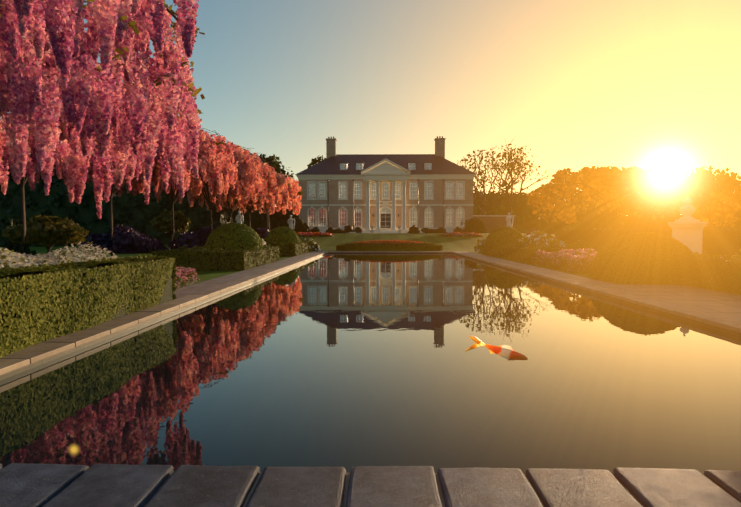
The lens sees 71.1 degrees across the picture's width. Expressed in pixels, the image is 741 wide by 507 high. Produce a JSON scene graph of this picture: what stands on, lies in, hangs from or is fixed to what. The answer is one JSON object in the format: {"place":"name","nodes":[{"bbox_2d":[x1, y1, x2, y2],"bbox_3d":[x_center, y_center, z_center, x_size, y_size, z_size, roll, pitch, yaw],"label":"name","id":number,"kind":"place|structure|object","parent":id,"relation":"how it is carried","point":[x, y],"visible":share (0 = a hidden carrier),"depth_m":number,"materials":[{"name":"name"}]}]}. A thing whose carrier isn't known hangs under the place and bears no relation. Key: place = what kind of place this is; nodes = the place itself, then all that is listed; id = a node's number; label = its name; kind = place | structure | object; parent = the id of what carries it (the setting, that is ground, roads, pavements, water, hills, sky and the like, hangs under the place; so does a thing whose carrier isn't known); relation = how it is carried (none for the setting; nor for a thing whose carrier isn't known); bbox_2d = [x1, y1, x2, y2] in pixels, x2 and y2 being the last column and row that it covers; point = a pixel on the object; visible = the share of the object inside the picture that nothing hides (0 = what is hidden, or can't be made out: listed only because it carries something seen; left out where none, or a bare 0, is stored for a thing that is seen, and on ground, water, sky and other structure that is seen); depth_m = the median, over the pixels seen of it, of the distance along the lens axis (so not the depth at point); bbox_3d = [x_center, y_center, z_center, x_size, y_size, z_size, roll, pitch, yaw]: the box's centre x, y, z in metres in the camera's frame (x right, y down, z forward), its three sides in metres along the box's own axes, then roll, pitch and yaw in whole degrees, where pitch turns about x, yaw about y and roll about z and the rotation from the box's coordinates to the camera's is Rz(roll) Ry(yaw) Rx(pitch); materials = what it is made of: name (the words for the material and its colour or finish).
{"place":"outdoors","nodes":[
{"label":"outdoors","id":0,"kind":"place"},
{"bbox_2d":[0,253,740,474],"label":"pool water","id":1,"kind":"structure","parent":0,"point":[347,361],"depth_m":5.66,"materials":[{"name":"liquid"}]},
{"bbox_2d":[465,335,527,359],"bbox_3d":[1.637,1.257,6.715,0.808,0.251,0.199,14,18,8],"label":"koi fish","id":2,"kind":"object","parent":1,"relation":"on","point":[506,352],"depth_m":6.70},
{"bbox_2d":[0,251,740,506],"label":"pool paving","id":3,"kind":"structure","parent":0,"point":[721,304],"depth_m":12.62,"materials":[{"name":"stone"}]},
{"bbox_2d":[0,463,740,506],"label":"pool coping","id":4,"kind":"object","parent":3,"relation":"on","point":[64,485],"visible":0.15,"depth_m":3.07,"materials":[{"name":"stone"}]},
{"bbox_2d":[0,251,740,374],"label":"pool coping sides","id":5,"kind":"object","parent":3,"relation":"on","point":[31,355],"visible":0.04,"depth_m":9.78,"materials":[{"name":"stone"}]},
{"bbox_2d":[0,0,740,207],"label":"sky","id":6,"kind":"structure","parent":0,"point":[643,84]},
{"bbox_2d":[14,233,740,283],"bbox_3d":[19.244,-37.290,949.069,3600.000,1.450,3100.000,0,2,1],"label":"lawn","id":7,"kind":"structure","parent":0,"point":[467,244],"depth_m":57.74,"materials":[{"name":"green plant"}]},
{"bbox_2d":[0,209,36,255],"bbox_3d":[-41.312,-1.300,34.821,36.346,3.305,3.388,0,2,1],"label":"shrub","id":8,"kind":"object","parent":7,"relation":"on","point":[6,242],"visible":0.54,"depth_m":33.84,"materials":[{"name":"green plant"}]},
{"bbox_2d":[7,165,71,183],"bbox_3d":[-40.692,-6.972,66.948,11.135,12.016,11.002,0,2,1],"label":"tree","id":9,"kind":"object","parent":7,"relation":"on","point":[54,177],"visible":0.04,"depth_m":63.09,"materials":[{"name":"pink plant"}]},
{"bbox_2d":[2,214,88,258],"bbox_3d":[-16.677,-0.751,26.946,4.037,2.561,3.880,0,2,1],"label":"shrub","id":10,"kind":"object","parent":7,"relation":"on","point":[48,232],"visible":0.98,"depth_m":25.82,"materials":[{"name":"green plant"}]},
{"bbox_2d":[0,241,116,267],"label":"white flowers","id":11,"kind":"object","parent":7,"relation":"on","point":[10,259],"visible":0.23,"depth_m":10.43,"materials":[{"name":"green plant"}]},
{"bbox_2d":[0,37,132,252],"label":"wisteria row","id":12,"kind":"object","parent":7,"relation":"on","point":[63,135],"depth_m":18.69,"materials":[{"name":"pink plant"}]},
{"bbox_2d":[0,253,176,357],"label":"hedge","id":13,"kind":"object","parent":7,"relation":"on","point":[41,303],"visible":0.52,"depth_m":7.88,"materials":[{"name":"green plant"}]},
{"bbox_2d":[0,0,204,218],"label":"wisteria","id":14,"kind":"object","parent":7,"relation":"on","point":[160,89],"visible":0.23,"depth_m":8.97,"materials":[{"name":"pink plant"}]},
{"bbox_2d":[1,0,198,88],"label":"wisteria blossoms","id":15,"kind":"object","parent":14,"relation":"attached to","point":[23,13],"visible":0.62,"depth_m":5.00,"materials":[{"name":"pink plant"}]},
{"bbox_2d":[10,102,197,258],"bbox_3d":[-13.314,-3.904,26.694,8.331,8.872,9.166,0,2,1],"label":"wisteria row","id":16,"kind":"object","parent":7,"relation":"on","point":[154,177],"depth_m":27.58,"materials":[{"name":"pink plant"}]},
{"bbox_2d":[0,178,230,246],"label":"hedge","id":17,"kind":"object","parent":7,"relation":"on","point":[136,212],"visible":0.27,"depth_m":56.44,"materials":[{"name":"green plant"}]},
{"bbox_2d":[77,224,168,253],"bbox_3d":[-19.023,-1.094,40.365,6.909,2.466,4.564,0,2,1],"label":"purple shrub","id":18,"kind":"object","parent":7,"relation":"on","point":[128,239],"visible":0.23,"depth_m":39.13,"materials":[{"name":"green plant"}]},
{"bbox_2d":[149,209,191,239],"bbox_3d":[-18.468,-2.246,48.304,3.869,3.827,3.617,0,2,1],"label":"standard tree","id":19,"kind":"object","parent":7,"relation":"on","point":[161,222],"depth_m":47.41,"materials":[{"name":"green plant"}]},
{"bbox_2d":[105,128,238,249],"bbox_3d":[-12.862,-3.922,33.658,8.300,8.349,9.267,0,2,1],"label":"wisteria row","id":20,"kind":"object","parent":7,"relation":"on","point":[223,170],"depth_m":32.20,"materials":[{"name":"pink plant"}]},
{"bbox_2d":[174,266,199,288],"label":"pink flowers","id":21,"kind":"object","parent":7,"relation":"on","point":[184,278],"depth_m":15.08,"materials":[{"name":"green plant"}]},
{"bbox_2d":[168,226,218,249],"bbox_3d":[-14.789,-1.325,47.288,7.343,2.400,4.953,0,2,1],"label":"purple shrub","id":22,"kind":"object","parent":7,"relation":"on","point":[196,238],"depth_m":45.90,"materials":[{"name":"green plant"}]},
{"bbox_2d":[156,144,264,231],"bbox_3d":[-12.550,-4.312,40.581,8.234,8.572,9.371,0,2,1],"label":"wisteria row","id":23,"kind":"object","parent":7,"relation":"on","point":[249,168],"depth_m":38.92,"materials":[{"name":"pink plant"}]},
{"bbox_2d":[151,244,280,270],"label":"hedge","id":24,"kind":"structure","parent":7,"relation":"on","point":[200,258],"depth_m":21.11,"materials":[{"name":"green plant"}]},
{"bbox_2d":[205,223,262,249],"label":"topiary dome","id":25,"kind":"structure","parent":24,"relation":"on","point":[230,236],"depth_m":24.20,"materials":[{"name":"green plant"}]},
{"bbox_2d":[185,153,277,222],"bbox_3d":[-12.732,-4.776,47.620,8.341,8.934,9.210,0,2,1],"label":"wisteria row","id":26,"kind":"object","parent":7,"relation":"on","point":[270,183],"depth_m":46.75,"materials":[{"name":"pink plant"}]},
{"bbox_2d":[235,211,243,223],"bbox_3d":[-10.285,-1.719,40.676,1.008,3.277,1.008,1,2,21],"label":"statue","id":27,"kind":"object","parent":7,"relation":"on","point":[238,217],"depth_m":40.51,"materials":[{"name":"stone"}]},
{"bbox_2d":[213,172,288,227],"bbox_3d":[-12.754,-4.923,54.600,8.226,8.186,9.284,0,2,1],"label":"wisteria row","id":28,"kind":"object","parent":7,"relation":"on","point":[281,194],"depth_m":54.36,"materials":[{"name":"pink plant"}]},
{"bbox_2d":[254,228,269,238],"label":"purple shrub","id":29,"kind":"object","parent":7,"relation":"on","point":[263,233],"depth_m":49.62,"materials":[{"name":"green plant"}]},
{"bbox_2d":[226,205,298,230],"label":"boundary hedge","id":30,"kind":"object","parent":7,"relation":"on","point":[258,219],"depth_m":124.38,"materials":[{"name":"green plant"}]},
{"bbox_2d":[232,173,302,227],"bbox_3d":[-12.127,-5.577,61.111,8.367,8.078,9.563,0,2,1],"label":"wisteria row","id":31,"kind":"object","parent":7,"relation":"on","point":[295,192],"depth_m":59.68,"materials":[{"name":"pink plant"}]},
{"bbox_2d":[259,154,293,229],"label":"tree","id":32,"kind":"object","parent":7,"relation":"on","point":[272,161],"depth_m":90.04,"materials":[{"name":"green plant"}]},
{"bbox_2d":[264,238,309,256],"bbox_3d":[-6.354,-0.463,36.660,3.652,1.311,6.959,0,2,1],"label":"hedge","id":33,"kind":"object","parent":7,"relation":"on","point":[292,249],"depth_m":33.51,"materials":[{"name":"green plant"}]},
{"bbox_2d":[265,226,299,242],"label":"topiary dome","id":34,"kind":"structure","parent":33,"relation":"on","point":[282,234],"depth_m":35.60,"materials":[{"name":"green plant"}]},
{"bbox_2d":[288,215,294,228],"bbox_3d":[-6.985,-1.839,45.610,0.960,3.121,0.960,0,2,11],"label":"statue","id":35,"kind":"object","parent":7,"relation":"on","point":[290,221],"depth_m":45.47,"materials":[{"name":"stone"}]},
{"bbox_2d":[293,217,309,232],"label":"shrub","id":36,"kind":"object","parent":7,"relation":"on","point":[301,225],"depth_m":77.84,"materials":[{"name":"green plant"}]},
{"bbox_2d":[301,237,321,251],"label":"white flower shrub","id":37,"kind":"object","parent":7,"relation":"on","point":[314,246],"depth_m":42.17,"materials":[{"name":"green plant"}]},
{"bbox_2d":[297,232,333,236],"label":"lawn flowers","id":38,"kind":"object","parent":7,"relation":"on","point":[310,234],"depth_m":66.28,"materials":[{"name":"red plant"}]},
{"bbox_2d":[310,227,320,232],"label":"shrub","id":39,"kind":"object","parent":7,"relation":"on","point":[315,229],"depth_m":77.88,"materials":[{"name":"green plant"}]},
{"bbox_2d":[307,155,325,167],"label":"tree","id":40,"kind":"object","parent":7,"relation":"on","point":[314,161],"depth_m":110.24,"materials":[{"name":"green plant"}]},
{"bbox_2d":[325,227,334,232],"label":"shrub","id":41,"kind":"object","parent":7,"relation":"on","point":[329,230],"depth_m":77.56,"materials":[{"name":"green plant"}]},
{"bbox_2d":[332,228,346,232],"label":"shrub","id":42,"kind":"object","parent":7,"relation":"on","point":[337,230],"depth_m":77.37,"materials":[{"name":"green plant"}]},
{"bbox_2d":[344,224,353,232],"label":"shrub","id":43,"kind":"object","parent":7,"relation":"on","point":[349,228],"depth_m":78.05,"materials":[{"name":"green plant"}]},
{"bbox_2d":[354,227,362,232],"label":"shrub","id":44,"kind":"object","parent":7,"relation":"on","point":[357,230],"depth_m":77.87,"materials":[{"name":"green plant"}]},
{"bbox_2d":[335,244,442,250],"bbox_3d":[1.638,-0.476,45.585,9.463,0.727,5.699,0,2,1],"label":"low hedge","id":45,"kind":"object","parent":7,"relation":"on","point":[342,247],"depth_m":43.24,"materials":[{"name":"green plant"}]},
{"bbox_2d":[343,240,434,245],"bbox_3d":[1.630,-0.737,45.580,8.078,0.960,4.841,0,2,1],"label":"flower bed","id":46,"kind":"object","parent":7,"relation":"on","point":[390,242],"depth_m":44.23,"materials":[{"name":"red plant"}]},
{"bbox_2d":[407,224,419,232],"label":"shrub","id":47,"kind":"object","parent":7,"relation":"on","point":[413,229],"depth_m":77.25,"materials":[{"name":"green plant"}]},
{"bbox_2d":[425,229,442,232],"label":"shrub","id":48,"kind":"object","parent":7,"relation":"on","point":[432,231],"depth_m":76.82,"materials":[{"name":"green plant"}]},
{"bbox_2d":[437,227,445,232],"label":"shrub","id":49,"kind":"object","parent":7,"relation":"on","point":[443,229],"depth_m":77.54,"materials":[{"name":"green plant"}]},
{"bbox_2d":[453,227,462,232],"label":"shrub","id":50,"kind":"object","parent":7,"relation":"on","point":[457,229],"depth_m":77.19,"materials":[{"name":"green plant"}]},
{"bbox_2d":[439,232,482,236],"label":"lawn flowers","id":51,"kind":"object","parent":7,"relation":"on","point":[459,234],"depth_m":65.86,"materials":[{"name":"red plant"}]},
{"bbox_2d":[463,218,486,232],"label":"shrub","id":52,"kind":"object","parent":7,"relation":"on","point":[476,225],"depth_m":77.31,"materials":[{"name":"green plant"}]},
{"bbox_2d":[474,238,485,252],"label":"white flower shrub","id":53,"kind":"object","parent":7,"relation":"on","point":[478,247],"depth_m":40.58,"materials":[{"name":"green plant"}]},
{"bbox_2d":[473,215,515,232],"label":"garden wall","id":54,"kind":"structure","parent":7,"relation":"on","point":[491,222],"depth_m":81.96,"materials":[{"name":"brick"}]},
{"bbox_2d":[464,159,524,214],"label":"tree","id":55,"kind":"object","parent":7,"relation":"on","point":[492,205],"depth_m":116.34,"materials":[{"name":"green plant"}]},
{"bbox_2d":[457,147,532,214],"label":"tree","id":56,"kind":"object","parent":7,"relation":"on","point":[480,199],"depth_m":98.24,"materials":[{"name":"green plant"}]},
{"bbox_2d":[482,242,520,257],"bbox_3d":[9.182,-0.308,34.137,3.253,1.160,4.373,0,2,1],"label":"hedge","id":57,"kind":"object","parent":7,"relation":"on","point":[495,251],"depth_m":32.33,"materials":[{"name":"green plant"}]},
{"bbox_2d":[484,226,523,247],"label":"topiary dome","id":58,"kind":"structure","parent":57,"relation":"on","point":[505,235],"depth_m":33.15,"materials":[{"name":"green plant"}]},
{"bbox_2d":[506,213,513,227],"bbox_3d":[11.791,-1.862,44.227,1.008,3.277,1.008,-1,2,-14],"label":"statue","id":59,"kind":"object","parent":7,"relation":"on","point":[508,218],"depth_m":44.08,"materials":[{"name":"stone"}]},
{"bbox_2d":[481,140,554,214],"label":"tree","id":60,"kind":"object","parent":7,"relation":"on","point":[517,161],"depth_m":103.50,"materials":[{"name":"green plant"}]},
{"bbox_2d":[526,228,553,236],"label":"purple shrub","id":61,"kind":"object","parent":7,"relation":"on","point":[532,230],"depth_m":49.46,"materials":[{"name":"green plant"}]},
{"bbox_2d":[518,230,567,246],"bbox_3d":[10.613,-0.508,32.375,3.341,1.879,3.265,-1,3,-31],"label":"white flower shrub","id":62,"kind":"object","parent":7,"relation":"on","point":[538,237],"depth_m":31.82,"materials":[{"name":"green plant"}]},
{"bbox_2d":[503,242,585,263],"bbox_3d":[9.355,-0.067,28.190,3.446,1.112,5.034,0,2,1],"label":"hedge","id":63,"kind":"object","parent":7,"relation":"on","point":[523,254],"depth_m":27.00,"materials":[{"name":"green plant"}]},
{"bbox_2d":[526,181,581,234],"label":"tree","id":64,"kind":"object","parent":7,"relation":"on","point":[541,200],"depth_m":100.91,"materials":[{"name":"green plant"}]},
{"bbox_2d":[542,168,580,228],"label":"tree","id":65,"kind":"object","parent":7,"relation":"on","point":[559,176],"depth_m":114.25,"materials":[{"name":"green plant"}]},
{"bbox_2d":[531,248,597,272],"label":"pink flowers","id":66,"kind":"object","parent":7,"relation":"on","point":[580,260],"depth_m":21.86,"materials":[{"name":"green plant"}]},
{"bbox_2d":[473,183,679,234],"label":"boundary hedge","id":67,"kind":"object","parent":7,"relation":"on","point":[526,219],"depth_m":119.00,"materials":[{"name":"green plant"}]},
{"bbox_2d":[566,240,593,249],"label":"topiary dome","id":68,"kind":"structure","parent":7,"relation":"on","point":[583,244],"depth_m":29.85,"materials":[{"name":"green plant"}]},
{"bbox_2d":[544,166,617,228],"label":"tree","id":69,"kind":"object","parent":7,"relation":"on","point":[586,180],"depth_m":73.70,"materials":[{"name":"green plant"}]},
{"bbox_2d":[588,161,635,225],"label":"tree","id":70,"kind":"object","parent":7,"relation":"on","point":[618,173],"depth_m":101.14,"materials":[{"name":"green plant"}]},
{"bbox_2d":[596,166,662,216],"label":"tree","id":71,"kind":"object","parent":7,"relation":"on","point":[647,174],"depth_m":105.56,"materials":[{"name":"green plant"}]},
{"bbox_2d":[607,176,667,228],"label":"tree","id":72,"kind":"object","parent":7,"relation":"on","point":[634,194],"depth_m":66.20,"materials":[{"name":"green plant"}]},
{"bbox_2d":[588,232,695,284],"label":"topiary dome","id":73,"kind":"structure","parent":7,"relation":"on","point":[646,258],"depth_m":15.80,"materials":[{"name":"green plant"}]},
{"bbox_2d":[554,225,740,254],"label":"tall hedge","id":74,"kind":"object","parent":7,"relation":"on","point":[724,241],"depth_m":35.61,"materials":[{"name":"green plant"}]},
{"bbox_2d":[606,207,740,230],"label":"hedge","id":75,"kind":"object","parent":7,"relation":"on","point":[613,223],"depth_m":68.27,"materials":[{"name":"green plant"}]},
{"bbox_2d":[656,177,693,216],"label":"tree","id":76,"kind":"object","parent":7,"relation":"on","point":[667,188],"depth_m":96.98,"materials":[{"name":"green plant"}]},
{"bbox_2d":[662,166,740,217],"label":"tree","id":77,"kind":"object","parent":7,"relation":"on","point":[702,177],"depth_m":72.42,"materials":[{"name":"green plant"}]},
{"bbox_2d":[675,253,740,294],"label":"hedge","id":78,"kind":"object","parent":7,"relation":"on","point":[721,274],"depth_m":13.90,"materials":[{"name":"green plant"}]},
{"bbox_2d":[679,177,740,228],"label":"tree","id":79,"kind":"object","parent":7,"relation":"on","point":[715,187],"depth_m":64.08,"materials":[{"name":"green plant"}]},
{"bbox_2d":[691,189,740,229],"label":"tree","id":80,"kind":"object","parent":7,"relation":"on","point":[727,206],"depth_m":57.87,"materials":[{"name":"green plant"}]},
{"bbox_2d":[694,249,740,257],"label":"hedge","id":81,"kind":"object","parent":7,"relation":"on","point":[723,255],"depth_m":20.50,"materials":[{"name":"green plant"}]},
{"bbox_2d":[295,154,475,174],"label":"house roof","id":82,"kind":"structure","parent":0,"point":[331,165],"depth_m":82.35,"materials":[{"name":"grey tile"}]},
{"bbox_2d":[303,179,468,227],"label":"house walls","id":83,"kind":"structure","parent":0,"point":[398,220],"depth_m":80.22,"materials":[{"name":"brown brick"}]},
{"bbox_2d":[327,179,443,229],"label":"house pipes","id":84,"kind":"object","parent":83,"relation":"attached to","point":[373,214],"depth_m":80.05,"materials":[{"name":"grey metal"}]},
{"bbox_2d":[308,182,463,227],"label":"windows","id":85,"kind":"structure","parent":83,"relation":"in","point":[385,217],"depth_m":80.45,"materials":[{"name":"glass"}]},
{"bbox_2d":[668,196,707,253],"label":"gate pier","id":86,"kind":"structure","parent":0,"point":[687,228],"depth_m":24.75,"materials":[{"name":"stone"}]},
{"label":"house terrace paving","id":87,"kind":"structure","parent":0,"visible":0},
{"bbox_2d":[296,158,475,232],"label":"house trim","id":88,"kind":"structure","parent":87,"relation":"on","point":[385,169],"depth_m":79.96,"materials":[{"name":"beige stone"}]},
{"bbox_2d":[326,136,445,169],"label":"chimneys and dormers","id":89,"kind":"object","parent":88,"relation":"on","point":[331,146],"depth_m":84.35,"materials":[{"name":"brick"}]}
]}

